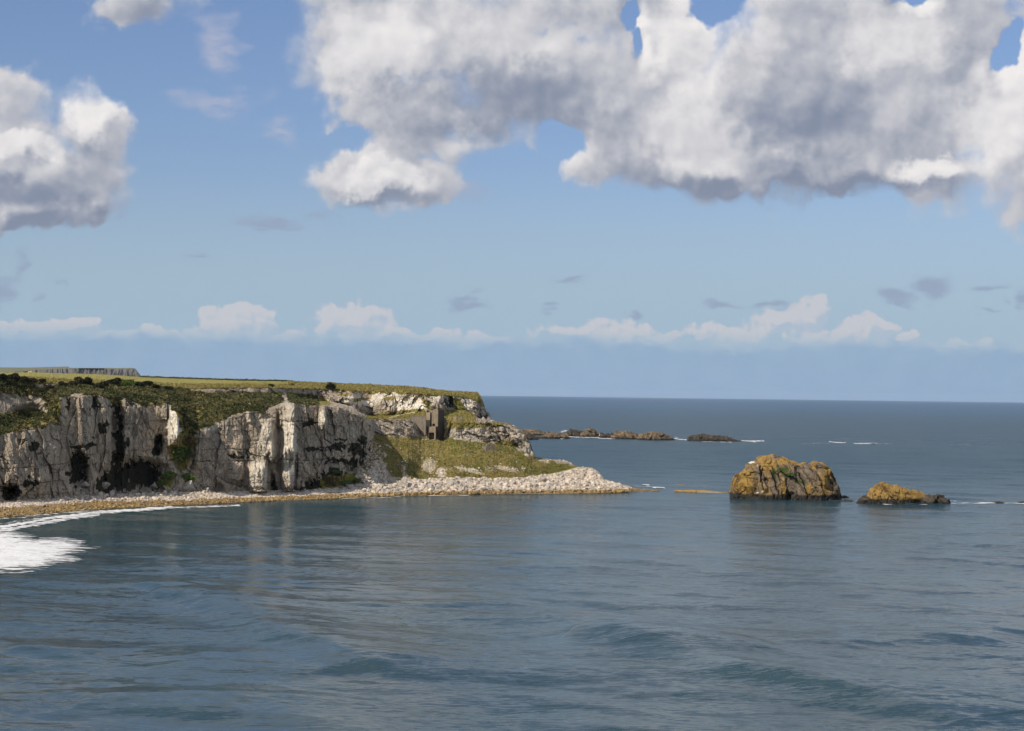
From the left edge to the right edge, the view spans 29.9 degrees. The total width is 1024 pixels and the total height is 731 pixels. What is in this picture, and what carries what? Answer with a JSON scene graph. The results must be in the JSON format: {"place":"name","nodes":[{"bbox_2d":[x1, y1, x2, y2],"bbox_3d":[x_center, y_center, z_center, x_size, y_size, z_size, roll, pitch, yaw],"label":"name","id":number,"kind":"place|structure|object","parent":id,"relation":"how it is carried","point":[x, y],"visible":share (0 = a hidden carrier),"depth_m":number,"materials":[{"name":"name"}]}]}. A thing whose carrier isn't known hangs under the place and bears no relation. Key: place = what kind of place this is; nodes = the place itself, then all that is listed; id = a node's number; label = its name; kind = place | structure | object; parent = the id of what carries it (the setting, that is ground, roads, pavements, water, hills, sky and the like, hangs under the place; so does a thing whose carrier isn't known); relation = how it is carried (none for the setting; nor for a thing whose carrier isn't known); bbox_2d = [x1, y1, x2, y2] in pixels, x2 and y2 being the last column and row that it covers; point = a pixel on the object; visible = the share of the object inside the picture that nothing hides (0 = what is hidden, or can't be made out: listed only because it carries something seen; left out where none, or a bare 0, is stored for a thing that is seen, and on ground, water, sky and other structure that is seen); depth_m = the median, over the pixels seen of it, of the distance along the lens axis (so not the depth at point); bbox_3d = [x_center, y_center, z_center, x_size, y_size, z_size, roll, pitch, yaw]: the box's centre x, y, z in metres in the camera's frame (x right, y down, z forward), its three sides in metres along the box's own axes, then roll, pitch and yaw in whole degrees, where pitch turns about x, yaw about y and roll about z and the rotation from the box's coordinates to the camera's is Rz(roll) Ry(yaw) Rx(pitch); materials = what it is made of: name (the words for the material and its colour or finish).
{"place":"outdoors","nodes":[
{"label":"outdoors","id":0,"kind":"place"},
{"bbox_2d":[0,366,140,376],"bbox_3d":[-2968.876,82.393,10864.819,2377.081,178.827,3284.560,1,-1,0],"label":"distant headland","id":1,"kind":"structure","parent":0,"point":[121,371],"depth_m":9481.05,"materials":[{"name":"green plant"}]},
{"bbox_2d":[0,383,366,501],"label":"cliff","id":2,"kind":"structure","parent":0,"point":[95,441],"depth_m":696.20,"materials":[{"name":"grey stone"}]},
{"bbox_2d":[81,481,89,486],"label":"boulder","id":3,"kind":"object","parent":2,"relation":"on","point":[85,484],"visible":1,"depth_m":664.01,"materials":[{"name":"grey stone"}]},
{"bbox_2d":[102,482,109,488],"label":"boulder","id":4,"kind":"object","parent":2,"relation":"on","point":[105,485],"visible":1,"depth_m":672.41,"materials":[{"name":"grey stone"}]},
{"bbox_2d":[0,379,320,480],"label":"scrub","id":5,"kind":"object","parent":2,"relation":"on","point":[134,393],"visible":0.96,"depth_m":710.31,"materials":[{"name":"green plant"}]},
{"bbox_2d":[181,473,195,479],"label":"shrub","id":6,"kind":"object","parent":2,"relation":"on","point":[187,476],"visible":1,"depth_m":700.21,"materials":[{"name":"green plant"}]},
{"bbox_2d":[0,372,561,460],"bbox_3d":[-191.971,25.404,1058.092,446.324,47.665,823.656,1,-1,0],"label":"plateau","id":7,"kind":"structure","parent":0,"point":[97,376],"depth_m":1083.32,"materials":[{"name":"green plant"}]},
{"bbox_2d":[9,373,18,380],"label":"shrub","id":8,"kind":"object","parent":7,"relation":"on","point":[14,375],"visible":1,"depth_m":662.36,"materials":[{"name":"green plant"}]},
{"bbox_2d":[106,377,121,384],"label":"shrub","id":9,"kind":"object","parent":7,"relation":"on","point":[116,380],"visible":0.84,"depth_m":715.54,"materials":[{"name":"green plant"}]},
{"bbox_2d":[142,381,153,385],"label":"shrub","id":10,"kind":"object","parent":7,"relation":"on","point":[148,382],"visible":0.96,"depth_m":735.95,"materials":[{"name":"green plant"}]},
{"bbox_2d":[140,375,292,381],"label":"hedge","id":11,"kind":"object","parent":7,"relation":"on","point":[245,379],"visible":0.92,"depth_m":1256.99,"materials":[{"name":"green plant"}]},
{"bbox_2d":[325,382,335,389],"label":"shrub","id":12,"kind":"object","parent":7,"relation":"on","point":[329,385],"visible":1,"depth_m":901.45,"materials":[{"name":"green plant"}]},
{"bbox_2d":[0,376,578,488],"bbox_3d":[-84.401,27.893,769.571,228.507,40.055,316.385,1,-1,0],"label":"grass slope","id":13,"kind":"structure","parent":0,"point":[456,403],"depth_m":814.24,"materials":[{"name":"green plant"}]},
{"bbox_2d":[0,373,12,379],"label":"shrub","id":14,"kind":"object","parent":13,"relation":"on","point":[4,376],"visible":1,"depth_m":659.91,"materials":[{"name":"green plant"}]},
{"bbox_2d":[15,376,29,382],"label":"shrub","id":15,"kind":"object","parent":13,"relation":"on","point":[23,378],"visible":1,"depth_m":663.62,"materials":[{"name":"green plant"}]},
{"bbox_2d":[26,378,38,383],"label":"shrub","id":16,"kind":"object","parent":13,"relation":"on","point":[34,380],"visible":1,"depth_m":667.37,"materials":[{"name":"green plant"}]},
{"bbox_2d":[58,381,67,385],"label":"shrub","id":17,"kind":"object","parent":13,"relation":"on","point":[61,383],"visible":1,"depth_m":678.52,"materials":[{"name":"green plant"}]},
{"bbox_2d":[68,381,79,385],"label":"shrub","id":18,"kind":"object","parent":13,"relation":"on","point":[75,383],"visible":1,"depth_m":684.43,"materials":[{"name":"green plant"}]},
{"bbox_2d":[74,376,92,383],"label":"shrub","id":19,"kind":"object","parent":13,"relation":"on","point":[85,380],"visible":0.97,"depth_m":695.85,"materials":[{"name":"green plant"}]},
{"bbox_2d":[94,383,105,387],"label":"shrub","id":20,"kind":"object","parent":13,"relation":"on","point":[100,385],"visible":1,"depth_m":690.28,"materials":[{"name":"green plant"}]},
{"bbox_2d":[99,381,108,385],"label":"shrub","id":21,"kind":"object","parent":13,"relation":"on","point":[105,383],"visible":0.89,"depth_m":699.76,"materials":[{"name":"green plant"}]},
{"bbox_2d":[119,378,135,385],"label":"shrub","id":22,"kind":"object","parent":13,"relation":"on","point":[127,382],"visible":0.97,"depth_m":722.26,"materials":[{"name":"green plant"}]},
{"bbox_2d":[135,381,145,386],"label":"shrub","id":23,"kind":"object","parent":13,"relation":"on","point":[140,384],"visible":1,"depth_m":726.35,"materials":[{"name":"green plant"}]},
{"bbox_2d":[151,384,159,387],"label":"shrub","id":24,"kind":"object","parent":13,"relation":"on","point":[155,385],"visible":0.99,"depth_m":731.51,"materials":[{"name":"green plant"}]},
{"bbox_2d":[157,480,165,486],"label":"shrub","id":25,"kind":"object","parent":13,"relation":"on","point":[161,482],"visible":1,"depth_m":693.28,"materials":[{"name":"green plant"}]},
{"bbox_2d":[161,471,176,481],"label":"shrub","id":26,"kind":"object","parent":13,"relation":"on","point":[168,474],"visible":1,"depth_m":695.17,"materials":[{"name":"green plant"}]},
{"bbox_2d":[164,386,173,389],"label":"shrub","id":27,"kind":"object","parent":13,"relation":"on","point":[169,387],"visible":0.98,"depth_m":736.97,"materials":[{"name":"green plant"}]},
{"bbox_2d":[172,444,188,464],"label":"shrub","id":28,"kind":"object","parent":13,"relation":"on","point":[181,452],"visible":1,"depth_m":697.89,"materials":[{"name":"green plant"}]},
{"bbox_2d":[184,480,193,490],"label":"boulder","id":29,"kind":"object","parent":13,"relation":"on","point":[189,485],"visible":1,"depth_m":699.13,"materials":[{"name":"grey stone"}]},
{"bbox_2d":[182,448,195,458],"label":"shrub","id":30,"kind":"object","parent":13,"relation":"on","point":[189,452],"visible":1,"depth_m":698.80,"materials":[{"name":"green plant"}]},
{"bbox_2d":[182,434,198,448],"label":"shrub","id":31,"kind":"object","parent":13,"relation":"on","point":[191,439],"visible":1,"depth_m":702.55,"materials":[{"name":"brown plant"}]},
{"bbox_2d":[322,475,339,486],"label":"shrub","id":32,"kind":"object","parent":13,"relation":"on","point":[328,479],"visible":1,"depth_m":744.05,"materials":[{"name":"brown plant"}]},
{"bbox_2d":[338,480,352,485],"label":"shrub","id":33,"kind":"object","parent":13,"relation":"on","point":[344,482],"visible":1,"depth_m":749.83,"materials":[{"name":"green plant"}]},
{"bbox_2d":[351,478,360,481],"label":"shrub","id":34,"kind":"object","parent":13,"relation":"on","point":[356,480],"visible":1,"depth_m":754.34,"materials":[{"name":"green plant"}]},
{"bbox_2d":[411,416,425,434],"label":"retaining wall","id":35,"kind":"structure","parent":13,"relation":"on","point":[420,421],"depth_m":856.54,"materials":[{"name":"stone"}]},
{"bbox_2d":[426,409,443,439],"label":"ruined tower","id":36,"kind":"structure","parent":13,"relation":"on","point":[434,425],"depth_m":859.08,"materials":[{"name":"stone"}]},
{"bbox_2d":[369,440,582,480],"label":"scree","id":37,"kind":"structure","parent":13,"relation":"on","point":[443,473],"depth_m":811.41,"materials":[{"name":"grey stone"}]},
{"bbox_2d":[482,444,496,451],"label":"boulder","id":38,"kind":"object","parent":13,"relation":"on","point":[487,447],"visible":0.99,"depth_m":842.87,"materials":[{"name":"grey stone"}]},
{"bbox_2d":[0,469,648,517],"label":"beach","id":39,"kind":"structure","parent":0,"point":[9,505],"depth_m":703.20,"materials":[{"name":"beige gravel"}]},
{"bbox_2d":[109,490,114,496],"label":"boulder","id":40,"kind":"object","parent":39,"relation":"on","point":[111,493],"visible":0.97,"depth_m":670.63,"materials":[{"name":"grey stone"}]},
{"bbox_2d":[0,441,659,517],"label":"beach rubble","id":41,"kind":"object","parent":39,"relation":"on","point":[371,489],"visible":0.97,"depth_m":756.84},
{"bbox_2d":[399,476,406,484],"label":"boulder","id":42,"kind":"object","parent":39,"relation":"on","point":[403,481],"visible":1,"depth_m":764.26,"materials":[{"name":"white stone"}]},
{"bbox_2d":[191,388,648,490],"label":"headland","id":43,"kind":"structure","parent":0,"point":[378,404],"depth_m":862.84,"materials":[{"name":"grey stone"}]},
{"bbox_2d":[0,396,1023,730],"bbox_3d":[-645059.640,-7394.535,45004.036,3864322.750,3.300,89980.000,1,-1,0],"label":"water","id":44,"kind":"structure","parent":0,"point":[666,608],"depth_m":377.54,"materials":[{"name":"blue liquid"}]},
{"bbox_2d":[0,530,95,572],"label":"sea foam","id":45,"kind":"object","parent":44,"relation":"on","point":[30,553],"visible":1,"depth_m":469.14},
{"bbox_2d":[0,504,239,531],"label":"sea foam","id":46,"kind":"object","parent":44,"relation":"on","point":[85,514],"visible":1,"depth_m":599.13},
{"bbox_2d":[341,495,467,498],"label":"sea foam","id":47,"kind":"object","parent":44,"relation":"on","point":[428,495],"visible":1,"depth_m":754.36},
{"bbox_2d":[525,434,538,439],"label":"skerry","id":48,"kind":"structure","parent":44,"relation":"in","point":[530,437],"depth_m":1734.79,"materials":[{"name":"grey stone"}]},
{"bbox_2d":[520,429,545,434],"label":"skerry","id":49,"kind":"structure","parent":44,"relation":"in","point":[532,432],"depth_m":1926.81,"materials":[{"name":"stone"}]},
{"bbox_2d":[538,431,569,438],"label":"skerry","id":50,"kind":"structure","parent":44,"relation":"in","point":[553,435],"depth_m":1786.70,"materials":[{"name":"brown stone"}]},
{"bbox_2d":[566,428,582,436],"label":"skerry","id":51,"kind":"structure","parent":44,"relation":"in","point":[570,432],"depth_m":1883.57,"materials":[{"name":"stone"}]},
{"bbox_2d":[580,427,598,436],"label":"skerry","id":52,"kind":"structure","parent":44,"relation":"in","point":[589,432],"depth_m":1870.11,"materials":[{"name":"brown stone"}]},
{"bbox_2d":[599,432,613,437],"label":"skerry","id":53,"kind":"structure","parent":44,"relation":"in","point":[606,435],"depth_m":1856.79,"materials":[{"name":"stone"}]},
{"bbox_2d":[610,430,637,438],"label":"skerry","id":54,"kind":"structure","parent":44,"relation":"in","point":[618,434],"depth_m":1803.91,"materials":[{"name":"brown stone"}]},
{"bbox_2d":[636,431,674,439],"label":"skerry","id":55,"kind":"structure","parent":44,"relation":"in","point":[653,435],"depth_m":1779.53,"materials":[{"name":"brown stone"}]},
{"bbox_2d":[561,430,759,441],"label":"sea foam","id":56,"kind":"object","parent":44,"relation":"on","point":[674,438],"visible":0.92,"depth_m":1805.52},
{"bbox_2d":[674,490,728,492],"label":"reef","id":57,"kind":"object","parent":44,"relation":"in","point":[697,491],"visible":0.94,"depth_m":810.06},
{"bbox_2d":[687,433,740,441],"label":"skerry","id":58,"kind":"structure","parent":44,"relation":"in","point":[702,437],"depth_m":1763.21,"materials":[{"name":"grey stone"}]},
{"bbox_2d":[729,454,841,500],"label":"sea stack","id":59,"kind":"object","parent":44,"relation":"in","point":[769,477],"visible":0.91,"depth_m":757.28,"materials":[{"name":"stone"}]},
{"bbox_2d":[856,494,869,503],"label":"islet","id":60,"kind":"object","parent":44,"relation":"in","point":[863,499],"visible":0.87,"depth_m":740.01,"materials":[{"name":"grey stone"}]},
{"bbox_2d":[867,481,925,504],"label":"sea stack","id":61,"kind":"object","parent":44,"relation":"in","point":[882,492],"visible":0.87,"depth_m":737.79,"materials":[{"name":"stone"}]},
{"bbox_2d":[921,494,950,503],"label":"islet","id":62,"kind":"object","parent":44,"relation":"in","point":[932,499],"visible":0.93,"depth_m":736.99,"materials":[{"name":"grey stone"}]},
{"bbox_2d":[0,0,1023,401],"label":"sky","id":63,"kind":"structure","parent":0,"point":[716,199],"materials":[{"name":"blue"}]}
]}

